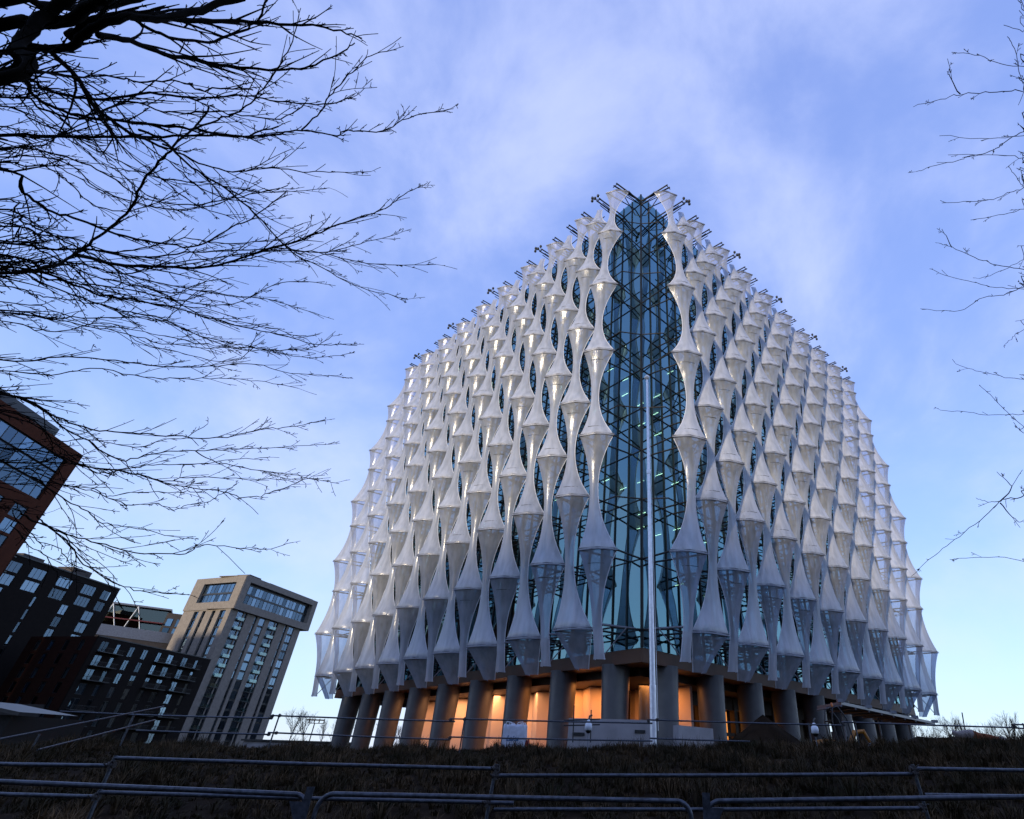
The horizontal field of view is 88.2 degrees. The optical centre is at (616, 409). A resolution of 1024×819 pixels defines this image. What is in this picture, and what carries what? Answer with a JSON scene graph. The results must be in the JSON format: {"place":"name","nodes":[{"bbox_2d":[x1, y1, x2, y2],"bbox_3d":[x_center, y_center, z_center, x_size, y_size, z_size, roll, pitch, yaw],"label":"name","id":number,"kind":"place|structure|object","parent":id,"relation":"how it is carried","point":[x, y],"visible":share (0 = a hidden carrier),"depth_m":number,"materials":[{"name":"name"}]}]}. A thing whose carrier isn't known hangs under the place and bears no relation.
{"place":"outdoors","nodes":[
{"label":"outdoors","id":0,"kind":"place"},
{"bbox_2d":[306,719,324,739],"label":"floodlight mast","id":1,"kind":"object","parent":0,"point":[319,720],"visible":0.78,"depth_m":91.93,"materials":[{"name":"metal"}]},
{"bbox_2d":[0,725,1023,818],"bbox_3d":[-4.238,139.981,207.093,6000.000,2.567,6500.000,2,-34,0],"label":"ground","id":2,"kind":"structure","parent":0,"point":[424,809],"depth_m":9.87,"materials":[{"name":"plant"}]},
{"bbox_2d":[0,704,44,716],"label":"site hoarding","id":3,"kind":"object","parent":2,"relation":"on","point":[41,706],"visible":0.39,"depth_m":49.30,"materials":[{"name":"grey"}]},
{"bbox_2d":[0,389,81,576],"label":"orange brick tower","id":4,"kind":"structure","parent":2,"relation":"on","point":[13,431],"depth_m":116.62,"materials":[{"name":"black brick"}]},
{"bbox_2d":[0,534,6,546],"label":"window","id":5,"kind":"structure","parent":4,"relation":"in","point":[2,538],"depth_m":113.40,"materials":[{"name":"blue glass"}]},
{"bbox_2d":[0,420,9,437],"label":"window","id":6,"kind":"structure","parent":4,"relation":"in","point":[4,426],"depth_m":111.51,"materials":[{"name":"blue glass"}]},
{"bbox_2d":[0,464,13,481],"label":"window","id":7,"kind":"structure","parent":4,"relation":"in","point":[2,473],"depth_m":112.87,"materials":[{"name":"blue glass"}]},
{"bbox_2d":[0,445,14,461],"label":"window","id":8,"kind":"structure","parent":4,"relation":"in","point":[3,453],"depth_m":112.79,"materials":[{"name":"blue glass"}]},
{"bbox_2d":[0,517,16,533],"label":"window","id":9,"kind":"structure","parent":4,"relation":"in","point":[6,522],"depth_m":114.12,"materials":[{"name":"blue glass"}]},
{"bbox_2d":[1,426,17,442],"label":"window","id":10,"kind":"structure","parent":4,"relation":"in","point":[9,434],"depth_m":112.96,"materials":[{"name":"blue glass"}]},
{"bbox_2d":[4,469,20,485],"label":"window","id":11,"kind":"structure","parent":4,"relation":"in","point":[12,480],"depth_m":114.57,"materials":[{"name":"blue glass"}]},
{"bbox_2d":[7,450,23,466],"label":"window","id":12,"kind":"structure","parent":4,"relation":"in","point":[15,455],"depth_m":114.76,"materials":[{"name":"blue glass"}]},
{"bbox_2d":[8,503,26,519],"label":"window","id":13,"kind":"structure","parent":4,"relation":"in","point":[16,513],"depth_m":116.02,"materials":[{"name":"blue glass"}]},
{"bbox_2d":[9,431,26,447],"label":"window","id":14,"kind":"structure","parent":4,"relation":"in","point":[19,437],"depth_m":114.85,"materials":[{"name":"blue glass"}]},
{"bbox_2d":[18,437,33,452],"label":"window","id":15,"kind":"structure","parent":4,"relation":"in","point":[27,440],"depth_m":116.84,"materials":[{"name":"blue glass"}]},
{"bbox_2d":[13,443,63,498],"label":"window","id":16,"kind":"structure","parent":4,"relation":"in","point":[34,491],"depth_m":119.48,"materials":[{"name":"blue glass"}]},
{"bbox_2d":[0,702,85,745],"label":"site pavilion","id":17,"kind":"structure","parent":2,"relation":"on","point":[13,724],"depth_m":21.64,"materials":[{"name":"metal"}]},
{"bbox_2d":[0,755,117,818],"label":"scaffold handrail","id":18,"kind":"object","parent":2,"relation":"on","point":[97,796],"visible":1,"depth_m":7.05,"materials":[{"name":"metal"}]},
{"bbox_2d":[0,553,120,692],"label":"black apartment block","id":19,"kind":"structure","parent":2,"relation":"on","point":[30,606],"depth_m":140.73,"materials":[{"name":"black"}]},
{"bbox_2d":[0,573,14,585],"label":"window","id":20,"kind":"structure","parent":19,"relation":"in","point":[5,579],"depth_m":132.42,"materials":[{"name":"blue glass"}]},
{"bbox_2d":[6,560,22,572],"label":"window","id":21,"kind":"structure","parent":19,"relation":"in","point":[14,566],"depth_m":134.11,"materials":[{"name":"blue glass"}]},
{"bbox_2d":[20,580,39,592],"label":"window","id":22,"kind":"structure","parent":19,"relation":"in","point":[30,586],"depth_m":137.69,"materials":[{"name":"blue glass"}]},
{"bbox_2d":[28,568,46,580],"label":"window","id":23,"kind":"structure","parent":19,"relation":"in","point":[38,574],"depth_m":139.42,"materials":[{"name":"blue glass"}]},
{"bbox_2d":[44,629,53,635],"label":"window","id":24,"kind":"structure","parent":19,"relation":"in","point":[49,632],"depth_m":142.51,"materials":[{"name":"blue glass"}]},
{"bbox_2d":[50,616,61,626],"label":"window","id":25,"kind":"structure","parent":19,"relation":"in","point":[56,620],"depth_m":143.98,"materials":[{"name":"blue glass"}]},
{"bbox_2d":[48,588,65,600],"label":"window","id":26,"kind":"structure","parent":19,"relation":"in","point":[58,594],"depth_m":144.37,"materials":[{"name":"blue glass"}]},
{"bbox_2d":[57,604,68,614],"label":"window","id":27,"kind":"structure","parent":19,"relation":"in","point":[62,610],"depth_m":145.75,"materials":[{"name":"blue glass"}]},
{"bbox_2d":[56,576,72,588],"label":"window","id":28,"kind":"structure","parent":19,"relation":"in","point":[61,582],"depth_m":145.86,"materials":[{"name":"blue glass"}]},
{"bbox_2d":[74,622,87,632],"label":"window","id":29,"kind":"structure","parent":19,"relation":"in","point":[80,627],"depth_m":150.63,"materials":[{"name":"blue glass"}]},
{"bbox_2d":[74,595,90,607],"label":"window","id":30,"kind":"structure","parent":19,"relation":"in","point":[81,601],"depth_m":151.00,"materials":[{"name":"blue glass"}]},
{"bbox_2d":[80,611,93,621],"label":"window","id":31,"kind":"structure","parent":19,"relation":"in","point":[87,615],"depth_m":152.52,"materials":[{"name":"blue glass"}]},
{"bbox_2d":[80,584,96,595],"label":"window","id":32,"kind":"structure","parent":19,"relation":"in","point":[89,590],"depth_m":152.71,"materials":[{"name":"blue glass"}]},
{"bbox_2d":[93,601,105,611],"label":"window","id":33,"kind":"structure","parent":19,"relation":"in","point":[99,606],"depth_m":155.95,"materials":[{"name":"blue glass"}]},
{"bbox_2d":[99,590,110,600],"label":"window","id":34,"kind":"structure","parent":19,"relation":"in","point":[105,595],"depth_m":157.71,"materials":[{"name":"blue glass"}]},
{"bbox_2d":[0,706,163,750],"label":"railing","id":35,"kind":"object","parent":2,"relation":"on","point":[37,738],"visible":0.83,"depth_m":14.75,"materials":[{"name":"grey metal"}]},
{"bbox_2d":[59,711,132,740],"bbox_3d":[-19.093,12.024,19.247,3.997,1.327,0.040,2,-34,0],"label":"scaffold handrail","id":36,"kind":"object","parent":2,"relation":"on","point":[97,713],"visible":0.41,"depth_m":19.58,"materials":[{"name":"grey metal"}]},
{"bbox_2d":[0,635,210,743],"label":"dark apartment block","id":37,"kind":"structure","parent":2,"relation":"on","point":[101,674],"depth_m":130.13,"materials":[{"name":"black"}]},
{"bbox_2d":[16,667,25,677],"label":"window","id":38,"kind":"structure","parent":37,"relation":"in","point":[21,671],"depth_m":126.35,"materials":[{"name":"black glass"}]},
{"bbox_2d":[21,682,30,692],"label":"window","id":39,"kind":"structure","parent":37,"relation":"in","point":[27,684],"depth_m":123.98,"materials":[{"name":"black glass"}]},
{"bbox_2d":[29,667,39,677],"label":"window","id":40,"kind":"structure","parent":37,"relation":"in","point":[34,672],"depth_m":125.80,"materials":[{"name":"black glass"}]},
{"bbox_2d":[36,682,45,692],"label":"window","id":41,"kind":"structure","parent":37,"relation":"in","point":[42,685],"depth_m":123.35,"materials":[{"name":"black glass"}]},
{"bbox_2d":[44,697,53,707],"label":"window","id":42,"kind":"structure","parent":37,"relation":"in","point":[50,699],"depth_m":121.04,"materials":[{"name":"black glass"}]},
{"bbox_2d":[52,682,61,692],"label":"window","id":43,"kind":"structure","parent":37,"relation":"in","point":[58,685],"depth_m":122.73,"materials":[{"name":"black glass"}]},
{"bbox_2d":[67,698,79,708],"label":"window","id":44,"kind":"structure","parent":37,"relation":"in","point":[73,702],"depth_m":122.48,"materials":[{"name":"black glass"}]},
{"bbox_2d":[75,683,87,694],"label":"window","id":45,"kind":"structure","parent":37,"relation":"in","point":[81,687],"depth_m":124.18,"materials":[{"name":"black glass"}]},
{"bbox_2d":[83,669,94,679],"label":"window","id":46,"kind":"structure","parent":37,"relation":"in","point":[89,672],"depth_m":125.86,"materials":[{"name":"blue glass"}]},
{"bbox_2d":[90,655,101,665],"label":"window","id":47,"kind":"structure","parent":37,"relation":"in","point":[97,658],"depth_m":127.65,"materials":[{"name":"blue glass"}]},
{"bbox_2d":[91,715,100,726],"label":"window","id":48,"kind":"structure","parent":37,"relation":"in","point":[94,724],"depth_m":127.00,"materials":[{"name":"black glass"}]},
{"bbox_2d":[98,701,108,711],"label":"window","id":49,"kind":"structure","parent":37,"relation":"in","point":[104,704],"depth_m":128.72,"materials":[{"name":"black glass"}]},
{"bbox_2d":[98,641,109,651],"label":"window","id":50,"kind":"structure","parent":37,"relation":"in","point":[104,644],"depth_m":129.38,"materials":[{"name":"blue glass"}]},
{"bbox_2d":[106,687,115,697],"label":"window","id":51,"kind":"structure","parent":37,"relation":"in","point":[112,689],"depth_m":130.46,"materials":[{"name":"black glass"}]},
{"bbox_2d":[107,717,115,726],"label":"window","id":52,"kind":"structure","parent":37,"relation":"in","point":[112,720],"depth_m":130.30,"materials":[{"name":"black glass"}]},
{"bbox_2d":[113,673,121,683],"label":"window","id":53,"kind":"structure","parent":37,"relation":"in","point":[119,675],"depth_m":132.19,"materials":[{"name":"blue glass"}]},
{"bbox_2d":[113,702,122,712],"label":"window","id":54,"kind":"structure","parent":37,"relation":"in","point":[119,705],"depth_m":132.06,"materials":[{"name":"black glass"}]},
{"bbox_2d":[120,660,128,669],"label":"window","id":55,"kind":"structure","parent":37,"relation":"in","point":[125,662],"depth_m":133.94,"materials":[{"name":"blue glass"}]},
{"bbox_2d":[120,689,129,698],"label":"window","id":56,"kind":"structure","parent":37,"relation":"in","point":[126,691],"depth_m":133.76,"materials":[{"name":"black glass"}]},
{"bbox_2d":[126,647,134,656],"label":"window","id":57,"kind":"structure","parent":37,"relation":"in","point":[132,649],"depth_m":135.59,"materials":[{"name":"blue glass"}]},
{"bbox_2d":[127,675,135,685],"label":"window","id":58,"kind":"structure","parent":37,"relation":"in","point":[132,678],"depth_m":135.49,"materials":[{"name":"blue glass"}]},
{"bbox_2d":[130,733,138,741],"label":"window","id":59,"kind":"structure","parent":37,"relation":"in","point":[134,735],"depth_m":135.36,"materials":[{"name":"black glass"}]},
{"bbox_2d":[134,662,142,672],"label":"window","id":60,"kind":"structure","parent":37,"relation":"in","point":[139,665],"depth_m":137.32,"materials":[{"name":"blue glass"}]},
{"bbox_2d":[135,719,144,728],"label":"window","id":61,"kind":"structure","parent":37,"relation":"in","point":[140,720],"depth_m":136.99,"materials":[{"name":"black glass"}]},
{"bbox_2d":[140,650,148,659],"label":"window","id":62,"kind":"structure","parent":37,"relation":"in","point":[145,652],"depth_m":138.99,"materials":[{"name":"blue glass"}]},
{"bbox_2d":[145,733,154,742],"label":"window","id":63,"kind":"structure","parent":37,"relation":"in","point":[151,735],"depth_m":139.52,"materials":[{"name":"blue glass"}]},
{"bbox_2d":[147,692,156,701],"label":"window","id":64,"kind":"structure","parent":37,"relation":"in","point":[153,694],"depth_m":140.54,"materials":[{"name":"black glass"}]},
{"bbox_2d":[151,720,160,729],"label":"window","id":65,"kind":"structure","parent":37,"relation":"in","point":[157,722],"depth_m":141.27,"materials":[{"name":"blue glass"}]},
{"bbox_2d":[154,679,162,688],"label":"window","id":66,"kind":"structure","parent":37,"relation":"in","point":[159,682],"depth_m":142.30,"materials":[{"name":"blue glass"}]},
{"bbox_2d":[158,707,166,716],"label":"window","id":67,"kind":"structure","parent":37,"relation":"in","point":[162,710],"depth_m":143.04,"materials":[{"name":"blue glass"}]},
{"bbox_2d":[159,667,167,675],"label":"window","id":68,"kind":"structure","parent":37,"relation":"in","point":[165,669],"depth_m":143.91,"materials":[{"name":"blue glass"}]},
{"bbox_2d":[163,694,171,703],"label":"window","id":69,"kind":"structure","parent":37,"relation":"in","point":[168,696],"depth_m":144.60,"materials":[{"name":"blue glass"}]},
{"bbox_2d":[165,655,173,663],"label":"window","id":70,"kind":"structure","parent":37,"relation":"in","point":[170,657],"depth_m":145.71,"materials":[{"name":"blue glass"}]},
{"bbox_2d":[95,624,172,648],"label":"brick wing","id":71,"kind":"structure","parent":2,"relation":"on","point":[157,639],"depth_m":194.57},
{"bbox_2d":[101,602,181,633],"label":"glazed roof block","id":72,"kind":"structure","parent":2,"relation":"on","point":[158,619],"depth_m":209.84,"materials":[{"name":"black"}]},
{"bbox_2d":[164,618,172,625],"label":"window","id":73,"kind":"structure","parent":72,"relation":"in","point":[169,621],"depth_m":213.00,"materials":[{"name":"blue glass"}]},
{"bbox_2d":[0,779,314,818],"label":"crowd barrier","id":74,"kind":"object","parent":2,"relation":"on","point":[299,809],"visible":1,"depth_m":4.77,"materials":[{"name":"grey metal"}]},
{"bbox_2d":[119,714,272,745],"bbox_3d":[-13.903,10.674,16.972,5.036,1.200,0.131,2,-34,0],"label":"railing","id":75,"kind":"object","parent":2,"relation":"on","point":[267,734],"visible":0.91,"depth_m":17.06,"materials":[{"name":"metal"}]},
{"bbox_2d":[0,0,458,614],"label":"bare tree","id":76,"kind":"object","parent":2,"relation":"on","point":[78,22],"visible":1,"depth_m":5.18,"materials":[{"name":"brown plant"}]},
{"bbox_2d":[167,574,317,746],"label":"beige tower","id":77,"kind":"structure","parent":2,"relation":"on","point":[241,632],"depth_m":200.50,"materials":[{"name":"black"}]},
{"bbox_2d":[190,719,199,727],"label":"window","id":78,"kind":"structure","parent":77,"relation":"in","point":[195,722],"depth_m":179.63,"materials":[{"name":"black glass"}]},
{"bbox_2d":[195,708,203,715],"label":"window","id":79,"kind":"structure","parent":77,"relation":"in","point":[200,710],"depth_m":181.43,"materials":[{"name":"black glass"}]},
{"bbox_2d":[200,698,208,706],"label":"window","id":80,"kind":"structure","parent":77,"relation":"in","point":[204,700],"depth_m":183.26,"materials":[{"name":"black glass"}]},
{"bbox_2d":[204,687,212,695],"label":"window","id":81,"kind":"structure","parent":77,"relation":"in","point":[208,691],"depth_m":185.06,"materials":[{"name":"black glass"}]},
{"bbox_2d":[208,677,216,685],"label":"window","id":82,"kind":"structure","parent":77,"relation":"in","point":[212,681],"depth_m":186.85,"materials":[{"name":"black glass"}]},
{"bbox_2d":[212,667,220,675],"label":"window","id":83,"kind":"structure","parent":77,"relation":"in","point":[216,671],"depth_m":188.61,"materials":[{"name":"blue glass"}]},
{"bbox_2d":[217,658,224,665],"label":"window","id":84,"kind":"structure","parent":77,"relation":"in","point":[221,660],"depth_m":190.42,"materials":[{"name":"blue glass"}]},
{"bbox_2d":[217,721,225,729],"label":"window","id":85,"kind":"structure","parent":77,"relation":"in","point":[222,723],"depth_m":188.91,"materials":[{"name":"black glass"}]},
{"bbox_2d":[220,648,228,656],"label":"window","id":86,"kind":"structure","parent":77,"relation":"in","point":[224,652],"depth_m":192.26,"materials":[{"name":"blue glass"}]},
{"bbox_2d":[224,639,231,646],"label":"window","id":87,"kind":"structure","parent":77,"relation":"in","point":[228,642],"depth_m":194.08,"materials":[{"name":"blue glass"}]},
{"bbox_2d":[225,732,233,740],"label":"window","id":88,"kind":"structure","parent":77,"relation":"in","point":[229,736],"depth_m":191.49,"materials":[{"name":"black glass"}]},
{"bbox_2d":[225,701,233,708],"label":"window","id":89,"kind":"structure","parent":77,"relation":"in","point":[229,705],"depth_m":192.52,"materials":[{"name":"black glass"}]},
{"bbox_2d":[229,691,236,698],"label":"window","id":90,"kind":"structure","parent":77,"relation":"in","point":[233,694],"depth_m":194.32,"materials":[{"name":"black glass"}]},
{"bbox_2d":[229,722,237,729],"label":"window","id":91,"kind":"structure","parent":77,"relation":"in","point":[233,725],"depth_m":193.32,"materials":[{"name":"black glass"}]},
{"bbox_2d":[233,681,240,689],"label":"window","id":92,"kind":"structure","parent":77,"relation":"in","point":[237,684],"depth_m":196.18,"materials":[{"name":"black glass"}]},
{"bbox_2d":[237,702,244,709],"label":"window","id":93,"kind":"structure","parent":77,"relation":"in","point":[241,704],"depth_m":196.87,"materials":[{"name":"black glass"}]},
{"bbox_2d":[237,672,244,679],"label":"window","id":94,"kind":"structure","parent":77,"relation":"in","point":[241,674],"depth_m":197.91,"materials":[{"name":"blue glass"}]},
{"bbox_2d":[240,692,248,700],"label":"window","id":95,"kind":"structure","parent":77,"relation":"in","point":[244,696],"depth_m":198.68,"materials":[{"name":"black glass"}]},
{"bbox_2d":[240,662,248,670],"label":"window","id":96,"kind":"structure","parent":77,"relation":"in","point":[244,666],"depth_m":199.75,"materials":[{"name":"blue glass"}]},
{"bbox_2d":[244,683,251,690],"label":"window","id":97,"kind":"structure","parent":77,"relation":"in","point":[248,686],"depth_m":200.39,"materials":[{"name":"blue glass"}]},
{"bbox_2d":[247,674,254,681],"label":"window","id":98,"kind":"structure","parent":77,"relation":"in","point":[251,677],"depth_m":202.33,"materials":[{"name":"blue glass"}]},
{"bbox_2d":[252,724,259,731],"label":"window","id":99,"kind":"structure","parent":77,"relation":"in","point":[256,727],"depth_m":202.60,"materials":[{"name":"black glass"}]},
{"bbox_2d":[241,739,350,747],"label":"wall","id":100,"kind":"structure","parent":2,"relation":"on","point":[257,743],"depth_m":67.70,"materials":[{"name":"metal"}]},
{"bbox_2d":[285,707,307,745],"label":"bare tree","id":101,"kind":"object","parent":2,"relation":"on","point":[291,729],"visible":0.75,"depth_m":52.83,"materials":[{"name":"brown plant"}]},
{"bbox_2d":[292,711,316,740],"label":"bare tree","id":102,"kind":"object","parent":2,"relation":"on","point":[300,729],"visible":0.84,"depth_m":50.26,"materials":[{"name":"brown plant"}]},
{"bbox_2d":[97,756,513,818],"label":"scaffold handrail","id":103,"kind":"object","parent":2,"relation":"on","point":[495,768],"visible":0.87,"depth_m":7.00,"materials":[{"name":"metal"}]},
{"bbox_2d":[316,719,326,740],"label":"bare tree","id":104,"kind":"object","parent":2,"relation":"on","point":[324,724],"visible":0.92,"depth_m":129.89,"materials":[{"name":"brown plant"}]},
{"bbox_2d":[268,714,454,747],"bbox_3d":[-8.505,10.806,16.993,6.181,1.277,0.131,2,-34,0],"label":"scaffold handrail","id":105,"kind":"object","parent":2,"relation":"on","point":[276,732],"visible":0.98,"depth_m":17.09,"materials":[{"name":"metal"}]},
{"bbox_2d":[311,791,693,818],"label":"crowd barrier","id":106,"kind":"object","parent":2,"relation":"on","point":[683,803],"visible":1,"depth_m":4.78,"materials":[{"name":"grey metal"}]},
{"bbox_2d":[502,721,526,747],"bbox_3d":[-4.181,13.537,21.205,0.962,1.277,0.965,2,-34,0],"label":"bulk bag","id":107,"kind":"object","parent":2,"relation":"on","point":[512,730],"visible":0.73,"depth_m":20.98,"materials":[{"name":"fabric"}]},
{"bbox_2d":[448,717,652,751],"bbox_3d":[-2.216,10.928,17.039,6.836,1.256,0.131,2,-34,0],"label":"scaffold handrail","id":108,"kind":"object","parent":2,"relation":"on","point":[464,719],"visible":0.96,"depth_m":17.12,"materials":[{"name":"metal"}]},
{"bbox_2d":[564,705,599,742],"bbox_3d":[-1.714,15.580,25.648,1.811,1.570,0.060,2,-34,0],"label":"scaffold stub","id":109,"kind":"object","parent":2,"relation":"on","point":[573,719],"visible":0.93,"depth_m":25.71,"materials":[{"name":"metal"}]},
{"bbox_2d":[585,715,592,751],"bbox_3d":[-0.964,11.146,17.555,0.250,1.407,0.250,2,-34,0],"label":"dome camera","id":110,"kind":"object","parent":2,"relation":"on","point":[588,727],"visible":0.88,"depth_m":17.64,"materials":[{"name":"white plastic"}]},
{"bbox_2d":[644,375,658,745],"bbox_3d":[1.490,5.449,23.012,0.504,17.450,0.336,28,-42,-34],"label":"flagpole","id":111,"kind":"object","parent":2,"relation":"on","point":[653,707],"visible":0.92,"depth_m":21.31,"materials":[{"name":"metal"}]},
{"bbox_2d":[673,725,713,747],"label":"wall","id":112,"kind":"structure","parent":2,"relation":"on","point":[686,732],"depth_m":31.27,"materials":[{"name":"concrete"}]},
{"bbox_2d":[490,764,929,818],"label":"scaffold handrail","id":113,"kind":"object","parent":2,"relation":"on","point":[922,807],"visible":0.95,"depth_m":7.12,"materials":[{"name":"metal"}]},
{"bbox_2d":[908,764,1023,794],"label":"scaffold handrail","id":114,"kind":"object","parent":113,"relation":"attached to","point":[911,768],"visible":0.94,"depth_m":7.28,"materials":[{"name":"metal"}]},
{"bbox_2d":[647,718,844,747],"bbox_3d":[4.351,10.986,17.134,6.698,1.176,0.131,2,-34,0],"label":"scaffold handrail","id":115,"kind":"object","parent":2,"relation":"on","point":[656,720],"visible":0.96,"depth_m":17.43,"materials":[{"name":"metal"}]},
{"bbox_2d":[727,715,803,744],"bbox_3d":[7.347,15.758,24.487,7.397,2.304,5.679,2,-34,0],"label":"soil heap","id":116,"kind":"object","parent":2,"relation":"on","point":[759,731],"visible":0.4,"depth_m":24.21,"materials":[{"name":"brown soil"}]},
{"bbox_2d":[811,718,818,744],"bbox_3d":[6.819,11.220,17.664,0.250,1.228,0.250,2,-34,0],"label":"dome camera","id":117,"kind":"object","parent":2,"relation":"on","point":[815,731],"visible":0.89,"depth_m":17.71,"materials":[{"name":"white plastic"}]},
{"bbox_2d":[813,702,870,743],"bbox_3d":[10.470,15.162,23.930,3.240,2.812,1.500,2,-34,0],"label":"mini excavator","id":118,"kind":"object","parent":2,"relation":"on","point":[834,732],"visible":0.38,"depth_m":24.00,"materials":[{"name":"black metal"}]},
{"bbox_2d":[702,793,1023,818],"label":"crowd barrier","id":119,"kind":"object","parent":2,"relation":"on","point":[709,812],"visible":1,"depth_m":4.81,"materials":[{"name":"grey metal"}]},
{"bbox_2d":[817,699,937,741],"bbox_3d":[16.403,20.430,31.916,15.335,3.269,3.455,29,-42,-34],"label":"entrance canopy","id":120,"kind":"object","parent":2,"relation":"on","point":[869,711],"visible":0.82,"depth_m":31.29,"materials":[{"name":"grey metal"}]},
{"bbox_2d":[808,721,1017,744],"bbox_3d":[10.003,11.032,17.219,7.110,1.099,0.131,2,-34,0],"label":"scaffold handrail","id":121,"kind":"object","parent":2,"relation":"on","point":[856,722],"visible":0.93,"depth_m":17.49,"materials":[{"name":"metal"}]},
{"bbox_2d":[915,726,944,736],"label":"bare tree","id":122,"kind":"object","parent":2,"relation":"on","point":[927,730],"visible":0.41,"depth_m":113.13,"materials":[{"name":"brown plant"}]},
{"bbox_2d":[903,736,973,743],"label":"soil ridge","id":123,"kind":"structure","parent":2,"relation":"on","point":[913,739],"depth_m":20.57,"materials":[{"name":"brown soil"}]},
{"bbox_2d":[951,712,1004,740],"bbox_3d":[13.416,11.931,19.195,2.038,1.195,0.130,2,-34,0],"label":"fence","id":124,"kind":"object","parent":123,"relation":"on","point":[959,733],"visible":0.55,"depth_m":19.11,"materials":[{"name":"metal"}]},
{"bbox_2d":[926,714,967,736],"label":"bare tree","id":125,"kind":"object","parent":2,"relation":"on","point":[947,722],"visible":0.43,"depth_m":113.15,"materials":[{"name":"brown plant"}]},
{"bbox_2d":[939,717,962,736],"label":"bare tree","id":126,"kind":"object","parent":2,"relation":"on","point":[951,727],"visible":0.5,"depth_m":103.19,"materials":[{"name":"brown plant"}]},
{"bbox_2d":[908,0,1023,575],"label":"bare tree","id":127,"kind":"object","parent":2,"relation":"on","point":[1007,136],"visible":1,"depth_m":6.96,"materials":[{"name":"brown plant"}]},
{"bbox_2d":[987,717,1022,736],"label":"bare tree","id":128,"kind":"object","parent":2,"relation":"on","point":[1004,730],"visible":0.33,"depth_m":108.08,"materials":[{"name":"brown plant"}]},
{"bbox_2d":[991,710,1022,738],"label":"bare tree","id":129,"kind":"object","parent":2,"relation":"on","point":[1005,720],"visible":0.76,"depth_m":99.32,"materials":[{"name":"brown plant"}]},
{"bbox_2d":[0,0,1023,747],"label":"sky","id":130,"kind":"structure","parent":0,"point":[794,131],"materials":[{"name":"blue"}]},
{"bbox_2d":[567,718,649,748],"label":"wall","id":131,"kind":"structure","parent":0,"point":[616,731],"depth_m":29.54,"materials":[{"name":"concrete"}]},
{"bbox_2d":[311,183,939,750],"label":"glass office building","id":132,"kind":"structure","parent":0,"point":[497,567],"depth_m":51.32,"materials":[{"name":"white metal"}]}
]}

